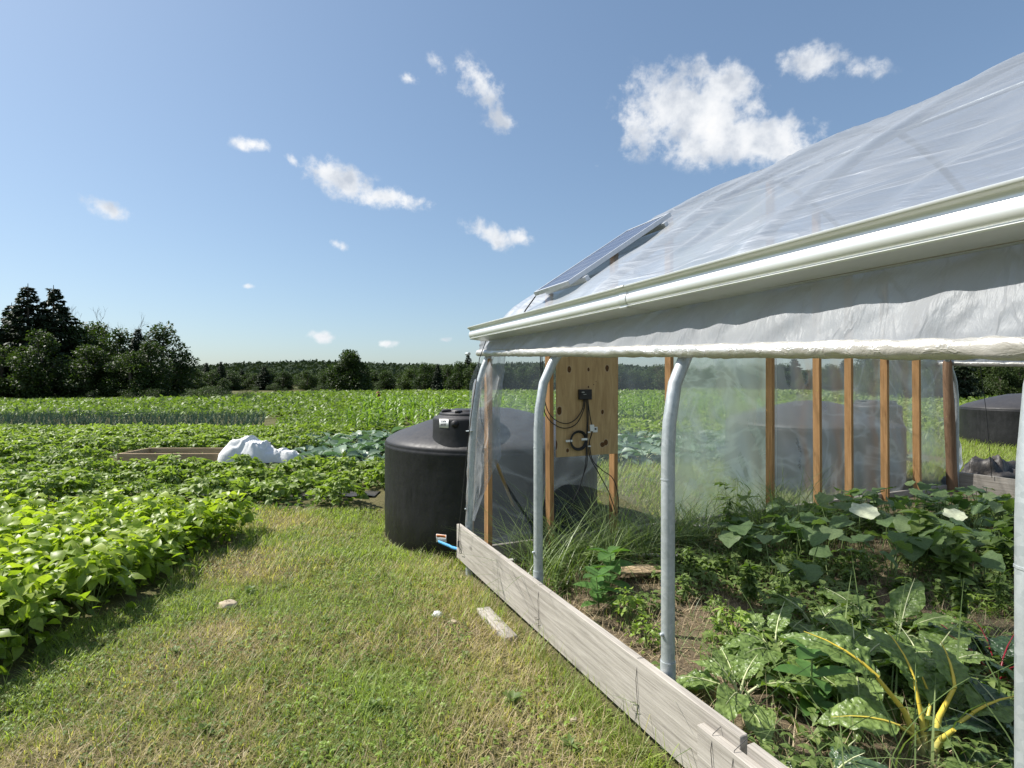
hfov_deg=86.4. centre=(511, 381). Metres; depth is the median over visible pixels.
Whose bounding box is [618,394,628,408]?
corn plant
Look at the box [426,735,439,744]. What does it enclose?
rosette weed
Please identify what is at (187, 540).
bean plant
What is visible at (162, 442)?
vegetable bush
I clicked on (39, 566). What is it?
bean plant
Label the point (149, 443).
vegetable bush
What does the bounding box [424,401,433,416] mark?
corn plant
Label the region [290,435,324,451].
vegetable bush
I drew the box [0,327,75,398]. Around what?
broadleaf tree
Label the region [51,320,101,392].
broadleaf tree
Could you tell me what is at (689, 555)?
weed
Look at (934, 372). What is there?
broadleaf tree
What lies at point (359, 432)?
collard plant
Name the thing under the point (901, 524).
squash plant
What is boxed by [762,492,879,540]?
squash plant
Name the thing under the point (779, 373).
broadleaf tree
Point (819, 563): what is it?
weed
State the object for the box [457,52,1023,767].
tunnel
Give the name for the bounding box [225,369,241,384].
broadleaf tree
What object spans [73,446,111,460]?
vegetable bush
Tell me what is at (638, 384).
broadleaf tree
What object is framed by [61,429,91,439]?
vegetable bush
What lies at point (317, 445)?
collard plant
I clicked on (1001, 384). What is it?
shrub
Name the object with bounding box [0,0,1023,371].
sky
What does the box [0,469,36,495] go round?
vegetable bush
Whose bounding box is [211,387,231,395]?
shrub
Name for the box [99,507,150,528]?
bean plant
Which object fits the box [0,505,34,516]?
bean plant
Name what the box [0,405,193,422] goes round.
onion plant mass
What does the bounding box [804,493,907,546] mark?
squash plant
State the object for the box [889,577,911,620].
weed
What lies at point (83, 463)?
vegetable bush
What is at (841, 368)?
broadleaf tree
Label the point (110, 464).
vegetable bush
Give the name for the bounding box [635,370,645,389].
broadleaf tree
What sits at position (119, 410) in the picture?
corn plant
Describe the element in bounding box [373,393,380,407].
corn plant
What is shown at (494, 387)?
broadleaf tree
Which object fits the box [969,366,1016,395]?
broadleaf tree
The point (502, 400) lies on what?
corn plant
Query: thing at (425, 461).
water tank
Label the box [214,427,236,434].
vegetable bush
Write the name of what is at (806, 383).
broadleaf tree
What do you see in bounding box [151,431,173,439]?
vegetable bush
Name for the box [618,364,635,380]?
broadleaf tree
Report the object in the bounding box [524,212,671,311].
solar panel
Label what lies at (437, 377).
conifer tree
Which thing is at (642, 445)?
collard plant
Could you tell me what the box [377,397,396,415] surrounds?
corn plant
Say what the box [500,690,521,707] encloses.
rosette weed
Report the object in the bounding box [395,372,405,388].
broadleaf tree
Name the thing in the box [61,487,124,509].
bean plant
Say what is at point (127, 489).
vegetable bush
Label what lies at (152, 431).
vegetable bush
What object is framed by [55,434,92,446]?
vegetable bush
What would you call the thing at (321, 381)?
broadleaf tree
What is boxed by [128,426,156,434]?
vegetable bush
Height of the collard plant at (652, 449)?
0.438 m
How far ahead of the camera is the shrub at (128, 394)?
42.99 m
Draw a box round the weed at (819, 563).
[792,557,835,581]
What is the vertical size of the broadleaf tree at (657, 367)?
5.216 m
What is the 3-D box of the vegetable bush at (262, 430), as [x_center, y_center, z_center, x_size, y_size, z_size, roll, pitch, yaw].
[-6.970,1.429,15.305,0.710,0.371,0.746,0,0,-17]
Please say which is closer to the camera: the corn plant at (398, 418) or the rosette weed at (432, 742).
the rosette weed at (432, 742)
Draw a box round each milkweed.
[573,566,620,611]
[582,546,634,595]
[773,638,852,715]
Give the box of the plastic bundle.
[941,455,1015,495]
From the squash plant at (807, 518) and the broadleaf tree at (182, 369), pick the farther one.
the broadleaf tree at (182, 369)
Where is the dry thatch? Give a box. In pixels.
[0,496,682,767]
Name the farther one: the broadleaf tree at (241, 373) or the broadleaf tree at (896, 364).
the broadleaf tree at (241, 373)
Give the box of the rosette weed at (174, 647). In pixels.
[168,645,181,655]
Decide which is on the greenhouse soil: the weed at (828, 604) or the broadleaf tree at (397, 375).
the weed at (828, 604)
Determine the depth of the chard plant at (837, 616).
3.31 m
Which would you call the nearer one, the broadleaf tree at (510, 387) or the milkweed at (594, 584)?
the milkweed at (594, 584)
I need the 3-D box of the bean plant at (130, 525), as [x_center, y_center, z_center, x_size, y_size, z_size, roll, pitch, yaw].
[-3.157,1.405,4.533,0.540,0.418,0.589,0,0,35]
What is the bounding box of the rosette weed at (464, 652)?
[460,650,468,658]
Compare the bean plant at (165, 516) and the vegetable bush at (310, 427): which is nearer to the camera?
the bean plant at (165, 516)
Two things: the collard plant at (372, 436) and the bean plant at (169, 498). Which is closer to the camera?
the bean plant at (169, 498)
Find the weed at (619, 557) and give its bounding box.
[600,545,636,567]
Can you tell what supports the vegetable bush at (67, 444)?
on the ground at (150, 590)
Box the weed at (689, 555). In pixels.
[681,546,697,574]
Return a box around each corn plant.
[111,406,132,419]
[173,404,189,416]
[312,411,332,423]
[340,409,355,425]
[345,412,362,427]
[346,405,354,420]
[354,393,366,406]
[358,401,368,420]
[360,410,375,430]
[365,409,393,428]
[367,396,375,424]
[368,407,384,422]
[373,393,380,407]
[375,396,393,420]
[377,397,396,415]
[380,410,407,426]
[384,409,399,422]
[389,396,406,411]
[393,405,400,422]
[395,406,407,423]
[400,408,425,426]
[402,406,410,424]
[405,398,420,425]
[413,407,424,423]
[420,406,433,419]
[422,399,443,419]
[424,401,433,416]
[434,396,452,408]
[444,397,461,407]
[498,396,505,406]
[515,402,534,410]
[519,397,531,411]
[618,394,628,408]
[618,399,634,416]
[625,405,641,419]
[629,398,651,419]
[651,402,664,418]
[657,398,663,421]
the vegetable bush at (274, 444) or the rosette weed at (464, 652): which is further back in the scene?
the vegetable bush at (274, 444)
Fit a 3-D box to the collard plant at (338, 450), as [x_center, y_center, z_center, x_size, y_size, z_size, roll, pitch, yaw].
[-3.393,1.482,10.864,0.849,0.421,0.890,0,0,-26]
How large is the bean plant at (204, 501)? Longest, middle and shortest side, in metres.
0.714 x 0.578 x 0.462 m
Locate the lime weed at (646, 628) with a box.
[624,612,660,655]
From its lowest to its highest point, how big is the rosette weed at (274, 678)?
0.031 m
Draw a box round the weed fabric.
[937,564,1013,593]
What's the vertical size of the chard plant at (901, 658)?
0.443 m
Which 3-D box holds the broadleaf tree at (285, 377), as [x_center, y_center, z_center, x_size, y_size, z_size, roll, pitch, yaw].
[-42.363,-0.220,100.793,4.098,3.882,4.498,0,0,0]
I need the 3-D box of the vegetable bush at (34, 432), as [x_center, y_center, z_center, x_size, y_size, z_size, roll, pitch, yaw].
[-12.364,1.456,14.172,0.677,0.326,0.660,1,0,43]
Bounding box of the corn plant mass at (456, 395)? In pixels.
[355,390,664,407]
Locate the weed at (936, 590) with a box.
[929,578,950,609]
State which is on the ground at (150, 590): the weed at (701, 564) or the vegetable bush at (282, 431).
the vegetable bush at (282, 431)
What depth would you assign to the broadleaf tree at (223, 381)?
53.74 m
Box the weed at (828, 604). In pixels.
[813,599,847,630]
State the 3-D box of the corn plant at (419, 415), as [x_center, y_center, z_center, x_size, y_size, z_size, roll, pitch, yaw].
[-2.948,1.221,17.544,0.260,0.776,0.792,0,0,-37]
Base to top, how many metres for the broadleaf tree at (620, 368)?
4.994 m
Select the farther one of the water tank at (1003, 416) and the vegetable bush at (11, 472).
the water tank at (1003, 416)
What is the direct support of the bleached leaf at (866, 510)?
on the greenhouse soil
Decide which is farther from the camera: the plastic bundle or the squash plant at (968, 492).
the plastic bundle
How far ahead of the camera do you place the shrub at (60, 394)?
45.56 m
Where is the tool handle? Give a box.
[494,460,513,505]
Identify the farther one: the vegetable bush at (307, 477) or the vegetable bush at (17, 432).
the vegetable bush at (17, 432)
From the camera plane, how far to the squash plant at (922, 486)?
6.54 m
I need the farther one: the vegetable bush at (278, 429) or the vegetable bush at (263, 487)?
the vegetable bush at (278, 429)
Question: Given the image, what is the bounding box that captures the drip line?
[509,552,725,563]
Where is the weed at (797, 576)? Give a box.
[792,563,807,592]
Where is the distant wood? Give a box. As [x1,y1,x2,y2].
[176,359,825,381]
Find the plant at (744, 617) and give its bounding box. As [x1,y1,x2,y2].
[700,605,772,648]
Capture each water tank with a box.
[384,407,597,559]
[775,400,906,497]
[959,393,1021,447]
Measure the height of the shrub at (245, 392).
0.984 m
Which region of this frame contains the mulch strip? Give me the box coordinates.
[170,490,378,497]
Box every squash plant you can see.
[709,515,806,559]
[718,516,839,588]
[758,516,926,587]
[761,499,881,555]
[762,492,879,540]
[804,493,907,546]
[829,502,973,571]
[833,486,945,512]
[846,486,984,531]
[869,523,1005,588]
[879,499,1013,554]
[894,488,988,527]
[904,480,1010,516]
[913,518,1013,572]
[930,487,1014,519]
[932,496,1013,538]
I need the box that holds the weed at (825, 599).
[816,579,836,605]
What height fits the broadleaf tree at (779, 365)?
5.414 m
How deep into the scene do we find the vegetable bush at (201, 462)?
9.13 m
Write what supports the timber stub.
on the ground at (150, 590)
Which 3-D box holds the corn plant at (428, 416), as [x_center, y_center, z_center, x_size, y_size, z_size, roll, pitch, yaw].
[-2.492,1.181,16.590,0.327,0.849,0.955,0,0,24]
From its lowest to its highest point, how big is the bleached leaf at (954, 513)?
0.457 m
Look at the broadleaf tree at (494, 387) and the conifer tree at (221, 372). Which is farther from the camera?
the broadleaf tree at (494, 387)
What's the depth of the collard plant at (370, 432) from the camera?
15.32 m
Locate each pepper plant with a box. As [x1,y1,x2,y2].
[897,507,947,562]
[929,526,976,593]
[977,521,1013,579]
[998,498,1014,539]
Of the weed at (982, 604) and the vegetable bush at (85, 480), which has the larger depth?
the vegetable bush at (85, 480)
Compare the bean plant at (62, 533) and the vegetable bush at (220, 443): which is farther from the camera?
the vegetable bush at (220, 443)
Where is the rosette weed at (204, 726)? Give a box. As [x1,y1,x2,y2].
[194,722,212,735]
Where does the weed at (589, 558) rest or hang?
on the greenhouse soil
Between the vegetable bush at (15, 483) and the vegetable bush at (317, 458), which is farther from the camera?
the vegetable bush at (317, 458)
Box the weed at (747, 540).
[730,531,758,563]
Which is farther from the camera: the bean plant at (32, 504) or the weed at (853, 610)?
the bean plant at (32, 504)
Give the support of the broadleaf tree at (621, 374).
on the ground at (150, 590)
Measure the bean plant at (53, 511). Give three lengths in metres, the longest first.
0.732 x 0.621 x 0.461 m
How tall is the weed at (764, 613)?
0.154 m
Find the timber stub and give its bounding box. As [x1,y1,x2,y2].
[477,606,517,642]
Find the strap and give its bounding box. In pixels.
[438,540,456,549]
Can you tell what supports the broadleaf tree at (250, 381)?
on the ground at (150, 590)
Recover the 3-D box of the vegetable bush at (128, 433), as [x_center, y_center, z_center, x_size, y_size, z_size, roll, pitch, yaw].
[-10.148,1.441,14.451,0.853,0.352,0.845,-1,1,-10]
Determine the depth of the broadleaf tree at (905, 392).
41.40 m
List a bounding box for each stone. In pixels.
[217,599,237,609]
[569,716,577,721]
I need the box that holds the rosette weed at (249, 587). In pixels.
[242,585,256,593]
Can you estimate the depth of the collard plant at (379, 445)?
12.42 m
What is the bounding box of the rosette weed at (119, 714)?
[110,709,128,722]
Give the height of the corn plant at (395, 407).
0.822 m
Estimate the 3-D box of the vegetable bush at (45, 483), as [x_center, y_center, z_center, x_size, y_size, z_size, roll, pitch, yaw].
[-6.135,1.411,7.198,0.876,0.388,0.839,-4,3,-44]
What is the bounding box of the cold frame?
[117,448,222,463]
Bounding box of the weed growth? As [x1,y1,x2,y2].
[2,435,384,511]
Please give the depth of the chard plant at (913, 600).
3.29 m
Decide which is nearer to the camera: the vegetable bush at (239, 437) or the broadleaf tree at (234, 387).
the vegetable bush at (239, 437)
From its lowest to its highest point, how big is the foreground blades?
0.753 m
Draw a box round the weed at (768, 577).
[743,561,770,582]
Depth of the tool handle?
4.92 m
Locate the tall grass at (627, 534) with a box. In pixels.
[433,460,902,632]
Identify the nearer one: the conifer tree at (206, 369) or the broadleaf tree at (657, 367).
the conifer tree at (206, 369)
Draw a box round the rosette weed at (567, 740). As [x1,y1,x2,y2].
[558,733,583,754]
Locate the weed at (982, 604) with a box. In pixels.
[963,592,1003,617]
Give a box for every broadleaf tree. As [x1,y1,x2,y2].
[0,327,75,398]
[0,345,36,397]
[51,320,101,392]
[54,343,112,397]
[82,321,116,373]
[89,328,137,379]
[91,355,127,397]
[97,350,164,397]
[124,321,200,396]
[125,341,175,397]
[174,375,196,394]
[185,368,208,394]
[196,381,210,394]
[202,370,229,394]
[211,378,231,394]
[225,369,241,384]
[226,371,242,390]
[239,371,245,389]
[240,372,254,389]
[241,372,257,389]
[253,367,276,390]
[257,368,281,389]
[271,370,294,389]
[293,373,302,388]
[295,370,319,390]
[314,369,327,389]
[316,372,333,390]
[325,349,374,390]
[370,370,378,389]
[370,372,380,388]
[374,371,396,389]
[382,369,398,388]
[395,368,421,390]
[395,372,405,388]
[399,368,421,388]
[400,365,422,378]
[409,363,434,390]
[422,364,446,384]
[433,364,456,389]
[444,361,469,389]
[460,362,483,389]
[476,371,497,389]
[492,363,510,389]
[497,366,517,389]
[511,366,532,389]
[511,367,530,389]
[521,363,554,389]
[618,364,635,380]
[618,365,628,389]
[618,369,633,389]
[622,370,645,389]
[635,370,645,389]
[639,367,660,389]
[644,364,663,388]
[651,364,664,389]
[775,363,799,388]
[775,364,794,389]
[775,370,787,389]
[780,359,802,389]
[793,370,812,389]
[822,363,843,390]
[832,360,858,389]
[835,364,861,386]
[853,359,878,391]
[859,359,897,394]
[871,360,910,396]
[890,360,924,398]
[891,360,927,393]
[908,359,942,398]
[952,366,982,399]
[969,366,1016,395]
[978,367,1016,393]
[982,367,1018,395]
[1004,367,1023,392]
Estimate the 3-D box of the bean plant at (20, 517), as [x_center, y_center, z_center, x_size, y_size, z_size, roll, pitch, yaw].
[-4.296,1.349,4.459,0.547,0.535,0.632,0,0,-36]
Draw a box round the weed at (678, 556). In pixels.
[656,548,682,567]
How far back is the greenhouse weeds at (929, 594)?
3.69 m
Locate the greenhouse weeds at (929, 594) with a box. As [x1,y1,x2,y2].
[526,486,1014,767]
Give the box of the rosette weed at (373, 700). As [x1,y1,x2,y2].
[361,696,384,716]
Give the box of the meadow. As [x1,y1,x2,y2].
[638,399,967,443]
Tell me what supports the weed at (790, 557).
on the greenhouse soil
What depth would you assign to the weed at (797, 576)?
3.96 m
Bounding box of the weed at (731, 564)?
[716,551,740,573]
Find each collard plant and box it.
[288,434,323,441]
[291,445,322,457]
[295,440,330,452]
[298,450,334,463]
[310,439,354,452]
[315,431,347,445]
[321,444,364,463]
[325,439,354,450]
[341,434,361,443]
[346,442,382,458]
[347,449,383,462]
[348,431,369,441]
[355,440,382,449]
[358,436,388,443]
[362,430,383,436]
[367,443,384,456]
[369,433,390,440]
[377,426,404,433]
[597,454,620,463]
[600,447,638,462]
[603,445,626,455]
[618,431,646,441]
[618,436,645,450]
[621,442,650,457]
[622,444,660,464]
[634,430,658,437]
[638,434,659,444]
[639,439,661,449]
[907,454,912,459]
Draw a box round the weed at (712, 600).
[699,594,733,621]
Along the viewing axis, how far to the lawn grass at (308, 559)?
5.17 m
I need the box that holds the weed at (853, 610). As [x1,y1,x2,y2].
[841,593,874,630]
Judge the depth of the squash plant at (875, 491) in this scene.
5.80 m
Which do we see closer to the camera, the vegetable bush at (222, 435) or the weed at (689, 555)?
the weed at (689, 555)
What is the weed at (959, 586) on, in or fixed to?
on the greenhouse soil
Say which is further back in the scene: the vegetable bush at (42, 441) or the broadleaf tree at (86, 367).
the broadleaf tree at (86, 367)
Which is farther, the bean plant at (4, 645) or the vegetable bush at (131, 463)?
the vegetable bush at (131, 463)
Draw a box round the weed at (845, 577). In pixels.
[840,569,853,588]
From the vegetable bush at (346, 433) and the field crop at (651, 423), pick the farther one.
the field crop at (651, 423)
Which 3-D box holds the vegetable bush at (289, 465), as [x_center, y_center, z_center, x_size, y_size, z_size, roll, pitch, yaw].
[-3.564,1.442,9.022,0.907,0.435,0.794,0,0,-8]
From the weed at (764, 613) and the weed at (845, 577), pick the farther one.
the weed at (845, 577)
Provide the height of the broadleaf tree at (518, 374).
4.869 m
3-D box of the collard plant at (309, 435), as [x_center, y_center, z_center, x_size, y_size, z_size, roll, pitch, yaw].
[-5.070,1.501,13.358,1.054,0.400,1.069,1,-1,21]
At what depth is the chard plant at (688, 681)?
2.59 m
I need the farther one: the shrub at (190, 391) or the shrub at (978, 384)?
the shrub at (978, 384)
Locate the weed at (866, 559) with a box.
[834,546,890,579]
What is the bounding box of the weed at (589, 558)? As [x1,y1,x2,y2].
[581,542,600,577]
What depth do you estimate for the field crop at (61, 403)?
28.65 m
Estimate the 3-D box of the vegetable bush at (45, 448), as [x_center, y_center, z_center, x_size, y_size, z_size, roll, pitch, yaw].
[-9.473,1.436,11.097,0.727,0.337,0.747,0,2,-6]
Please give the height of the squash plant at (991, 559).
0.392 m
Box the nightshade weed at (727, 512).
[712,478,758,531]
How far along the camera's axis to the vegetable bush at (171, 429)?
15.25 m
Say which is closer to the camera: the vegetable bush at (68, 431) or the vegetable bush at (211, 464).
the vegetable bush at (211, 464)
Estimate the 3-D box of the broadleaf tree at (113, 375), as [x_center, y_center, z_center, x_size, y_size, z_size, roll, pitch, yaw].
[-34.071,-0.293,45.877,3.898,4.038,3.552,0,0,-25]
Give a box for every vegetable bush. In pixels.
[0,425,31,433]
[0,430,24,440]
[0,440,35,459]
[0,450,51,468]
[0,458,7,469]
[0,468,36,480]
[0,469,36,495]
[0,476,43,497]
[1,432,18,441]
[5,461,48,473]
[6,428,26,435]
[6,436,39,447]
[10,474,83,502]
[13,436,64,453]
[22,431,44,435]
[22,432,61,444]
[28,467,62,487]
[30,444,60,454]
[31,425,57,433]
[31,448,92,470]
[41,463,84,475]
[42,447,77,458]
[45,428,68,436]
[47,434,72,444]
[48,468,114,503]
[49,466,87,492]
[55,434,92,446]
[56,454,106,472]
[58,429,72,432]
[58,435,87,447]
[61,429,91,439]
[65,436,105,451]
[72,472,115,494]
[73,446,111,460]
[76,483,129,499]
[79,426,100,432]
[80,430,104,436]
[85,436,126,453]
[93,434,115,442]
[93,457,133,474]
[95,427,121,436]
[106,435,129,444]
[108,468,154,488]
[112,437,150,451]
[112,479,171,503]
[113,458,156,474]
[116,430,140,439]
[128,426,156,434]
[129,431,154,438]
[139,437,175,449]
[140,453,194,478]
[140,484,202,504]
[146,426,161,433]
[147,464,204,485]
[149,464,197,486]
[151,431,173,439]
[151,435,193,447]
[160,426,183,434]
[161,456,214,476]
[166,428,202,441]
[167,434,193,445]
[178,468,249,502]
[186,434,217,447]
[193,433,218,447]
[196,428,214,433]
[198,459,241,476]
[201,466,242,487]
[204,430,238,445]
[205,435,232,447]
[205,477,275,503]
[213,454,266,471]
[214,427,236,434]
[216,465,272,486]
[232,432,259,439]
[239,430,260,436]
[242,478,302,503]
[247,465,289,482]
[252,425,271,436]
[258,438,281,447]
[259,430,275,438]
[265,427,297,437]
[267,427,288,432]
[270,456,325,478]
[273,432,291,443]
[277,469,322,488]
[278,437,306,452]
[290,426,312,434]
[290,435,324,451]
[290,455,339,477]
[291,467,349,494]
[298,431,308,435]
[304,428,331,440]
[305,476,369,505]
[307,423,331,435]
[320,451,365,476]
[324,426,344,435]
[331,469,368,484]
[332,431,356,442]
[359,457,384,478]
[362,463,384,489]
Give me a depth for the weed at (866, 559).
4.26 m
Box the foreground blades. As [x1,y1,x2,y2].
[607,546,1013,767]
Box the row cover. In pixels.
[217,435,305,463]
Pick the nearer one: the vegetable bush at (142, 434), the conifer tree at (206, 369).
the vegetable bush at (142, 434)
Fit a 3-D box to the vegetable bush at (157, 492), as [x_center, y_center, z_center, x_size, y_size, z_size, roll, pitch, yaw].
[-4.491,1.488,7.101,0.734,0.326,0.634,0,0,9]
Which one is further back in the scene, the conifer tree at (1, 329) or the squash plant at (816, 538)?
the conifer tree at (1, 329)
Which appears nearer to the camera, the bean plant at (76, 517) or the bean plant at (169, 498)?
the bean plant at (76, 517)
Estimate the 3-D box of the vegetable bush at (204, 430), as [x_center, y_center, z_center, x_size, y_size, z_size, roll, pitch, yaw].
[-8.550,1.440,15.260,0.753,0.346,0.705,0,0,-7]
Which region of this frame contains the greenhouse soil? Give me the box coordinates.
[512,489,1013,767]
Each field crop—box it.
[0,395,414,418]
[0,421,364,432]
[98,387,996,405]
[273,407,406,433]
[618,399,964,435]
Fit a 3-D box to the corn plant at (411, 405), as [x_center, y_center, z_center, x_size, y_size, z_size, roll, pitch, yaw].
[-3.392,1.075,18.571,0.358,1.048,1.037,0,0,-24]
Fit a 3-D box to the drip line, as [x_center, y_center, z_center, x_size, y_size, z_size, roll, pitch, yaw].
[0.876,1.573,4.822,1.916,0.187,0.090,0,0,12]
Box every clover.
[0,524,640,767]
[0,526,467,767]
[545,502,1013,767]
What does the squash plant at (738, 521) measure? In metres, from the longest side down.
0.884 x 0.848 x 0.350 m
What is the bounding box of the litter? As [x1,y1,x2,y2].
[432,611,442,617]
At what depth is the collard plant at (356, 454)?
10.71 m
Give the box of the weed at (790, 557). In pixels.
[766,549,813,586]
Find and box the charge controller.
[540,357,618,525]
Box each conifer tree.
[0,285,58,396]
[0,303,25,368]
[0,326,11,353]
[15,285,84,396]
[121,327,152,394]
[201,362,211,384]
[216,362,230,389]
[429,363,445,390]
[463,355,472,380]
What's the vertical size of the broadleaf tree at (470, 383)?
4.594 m
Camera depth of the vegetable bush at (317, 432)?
14.03 m
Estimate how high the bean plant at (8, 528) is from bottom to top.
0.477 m
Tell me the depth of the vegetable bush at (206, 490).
7.06 m
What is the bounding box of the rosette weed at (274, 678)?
[268,677,278,687]
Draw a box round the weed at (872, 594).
[860,572,882,602]
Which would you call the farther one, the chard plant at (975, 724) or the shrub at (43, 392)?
the shrub at (43, 392)
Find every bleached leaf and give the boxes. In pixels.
[849,502,879,549]
[943,508,967,522]
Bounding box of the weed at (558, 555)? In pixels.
[545,547,572,566]
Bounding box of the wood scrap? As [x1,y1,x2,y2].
[614,564,660,573]
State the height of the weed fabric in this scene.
0.062 m
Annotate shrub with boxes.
[27,389,54,398]
[53,390,72,396]
[77,390,100,397]
[108,388,125,396]
[117,389,146,398]
[139,388,162,397]
[159,389,177,396]
[182,389,204,396]
[191,385,219,397]
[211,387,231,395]
[232,390,251,397]
[266,383,282,391]
[314,384,328,389]
[853,369,879,395]
[973,376,987,393]
[981,372,1019,395]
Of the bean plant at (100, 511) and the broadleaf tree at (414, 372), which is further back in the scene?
the broadleaf tree at (414, 372)
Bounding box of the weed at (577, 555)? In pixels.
[570,543,584,565]
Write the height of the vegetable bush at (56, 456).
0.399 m
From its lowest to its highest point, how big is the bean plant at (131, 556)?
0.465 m
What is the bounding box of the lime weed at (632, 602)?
[612,587,648,632]
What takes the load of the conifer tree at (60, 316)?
on the ground at (150, 590)
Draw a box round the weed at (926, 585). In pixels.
[882,574,930,603]
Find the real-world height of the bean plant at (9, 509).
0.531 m
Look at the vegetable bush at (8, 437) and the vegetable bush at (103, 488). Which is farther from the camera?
the vegetable bush at (8, 437)
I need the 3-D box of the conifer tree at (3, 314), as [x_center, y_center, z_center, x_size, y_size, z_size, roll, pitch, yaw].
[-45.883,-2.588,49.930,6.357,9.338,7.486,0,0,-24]
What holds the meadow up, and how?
on the ground at (150, 590)
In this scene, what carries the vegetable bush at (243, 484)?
on the ground at (150, 590)
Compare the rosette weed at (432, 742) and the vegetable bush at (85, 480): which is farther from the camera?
the vegetable bush at (85, 480)
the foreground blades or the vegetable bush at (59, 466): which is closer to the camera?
the foreground blades
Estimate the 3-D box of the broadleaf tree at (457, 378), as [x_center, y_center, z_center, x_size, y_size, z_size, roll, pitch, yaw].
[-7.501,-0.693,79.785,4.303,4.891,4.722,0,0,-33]
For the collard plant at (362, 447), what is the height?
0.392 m
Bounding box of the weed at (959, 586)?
[946,576,976,621]
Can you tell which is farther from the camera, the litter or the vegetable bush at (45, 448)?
the vegetable bush at (45, 448)
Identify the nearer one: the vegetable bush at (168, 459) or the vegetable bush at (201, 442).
the vegetable bush at (168, 459)
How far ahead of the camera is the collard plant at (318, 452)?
10.76 m
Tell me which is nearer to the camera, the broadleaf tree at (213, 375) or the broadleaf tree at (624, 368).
the broadleaf tree at (213, 375)
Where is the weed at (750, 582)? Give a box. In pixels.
[738,559,762,605]
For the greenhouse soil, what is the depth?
3.49 m
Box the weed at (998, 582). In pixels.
[982,568,1013,615]
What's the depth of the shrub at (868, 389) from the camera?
45.89 m
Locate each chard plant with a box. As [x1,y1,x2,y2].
[676,647,839,747]
[704,601,867,702]
[757,590,871,645]
[763,619,951,741]
[780,626,1013,759]
[786,739,888,767]
[816,578,994,657]
[835,621,1011,743]
[924,677,1013,767]
[928,620,1013,689]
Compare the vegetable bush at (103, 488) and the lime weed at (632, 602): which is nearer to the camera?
the lime weed at (632, 602)
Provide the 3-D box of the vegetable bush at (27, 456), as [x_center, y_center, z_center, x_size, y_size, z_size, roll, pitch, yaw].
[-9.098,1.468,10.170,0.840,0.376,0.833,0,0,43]
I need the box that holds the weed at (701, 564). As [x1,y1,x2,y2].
[687,553,733,583]
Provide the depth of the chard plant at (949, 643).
2.86 m
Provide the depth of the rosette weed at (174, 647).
3.17 m
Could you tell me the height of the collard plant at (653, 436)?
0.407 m
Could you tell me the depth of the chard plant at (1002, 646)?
2.90 m
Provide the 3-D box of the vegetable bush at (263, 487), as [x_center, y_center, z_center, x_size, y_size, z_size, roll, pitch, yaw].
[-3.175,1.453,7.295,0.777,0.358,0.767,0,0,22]
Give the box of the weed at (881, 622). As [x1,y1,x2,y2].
[875,615,904,634]
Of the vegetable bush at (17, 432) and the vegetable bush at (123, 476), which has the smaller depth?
the vegetable bush at (123, 476)
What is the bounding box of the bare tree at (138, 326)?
[108,312,148,350]
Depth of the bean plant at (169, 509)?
5.23 m
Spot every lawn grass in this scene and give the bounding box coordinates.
[170,494,608,582]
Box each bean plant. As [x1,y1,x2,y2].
[0,489,37,512]
[0,502,39,514]
[0,505,12,513]
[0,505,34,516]
[0,508,44,532]
[0,511,66,536]
[0,513,22,518]
[0,513,25,555]
[0,525,20,561]
[0,526,42,560]
[0,533,58,555]
[0,537,86,586]
[0,547,60,605]
[0,555,65,639]
[0,569,100,655]
[0,570,16,649]
[0,582,68,666]
[0,620,19,674]
[4,493,57,509]
[17,522,94,561]
[20,525,97,598]
[21,514,100,539]
[22,503,74,527]
[28,505,62,514]
[36,495,89,509]
[38,541,145,615]
[39,506,119,538]
[43,499,85,514]
[47,533,135,589]
[54,507,102,527]
[55,519,104,560]
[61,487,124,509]
[66,535,151,598]
[69,504,107,525]
[73,526,196,602]
[78,506,125,534]
[80,491,134,518]
[83,514,135,541]
[85,499,144,525]
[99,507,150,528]
[105,515,178,550]
[105,523,154,580]
[111,491,161,514]
[114,518,195,587]
[133,491,190,524]
[143,495,198,513]
[144,507,206,553]
[148,523,208,563]
[152,504,204,546]
[160,504,242,554]
[177,492,244,544]
[182,495,227,538]
[203,487,262,543]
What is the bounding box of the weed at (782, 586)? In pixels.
[766,569,795,609]
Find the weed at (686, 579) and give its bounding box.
[677,564,697,603]
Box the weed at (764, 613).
[742,608,770,640]
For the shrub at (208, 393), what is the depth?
41.76 m
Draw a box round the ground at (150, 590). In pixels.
[0,384,1015,767]
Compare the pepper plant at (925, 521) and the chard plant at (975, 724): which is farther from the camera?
the pepper plant at (925, 521)
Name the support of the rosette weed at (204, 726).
on the ground at (150, 590)
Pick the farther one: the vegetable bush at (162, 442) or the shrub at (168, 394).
the shrub at (168, 394)
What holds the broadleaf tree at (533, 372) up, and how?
on the ground at (150, 590)
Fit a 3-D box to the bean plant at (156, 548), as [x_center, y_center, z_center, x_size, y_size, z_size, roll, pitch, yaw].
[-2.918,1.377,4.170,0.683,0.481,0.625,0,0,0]

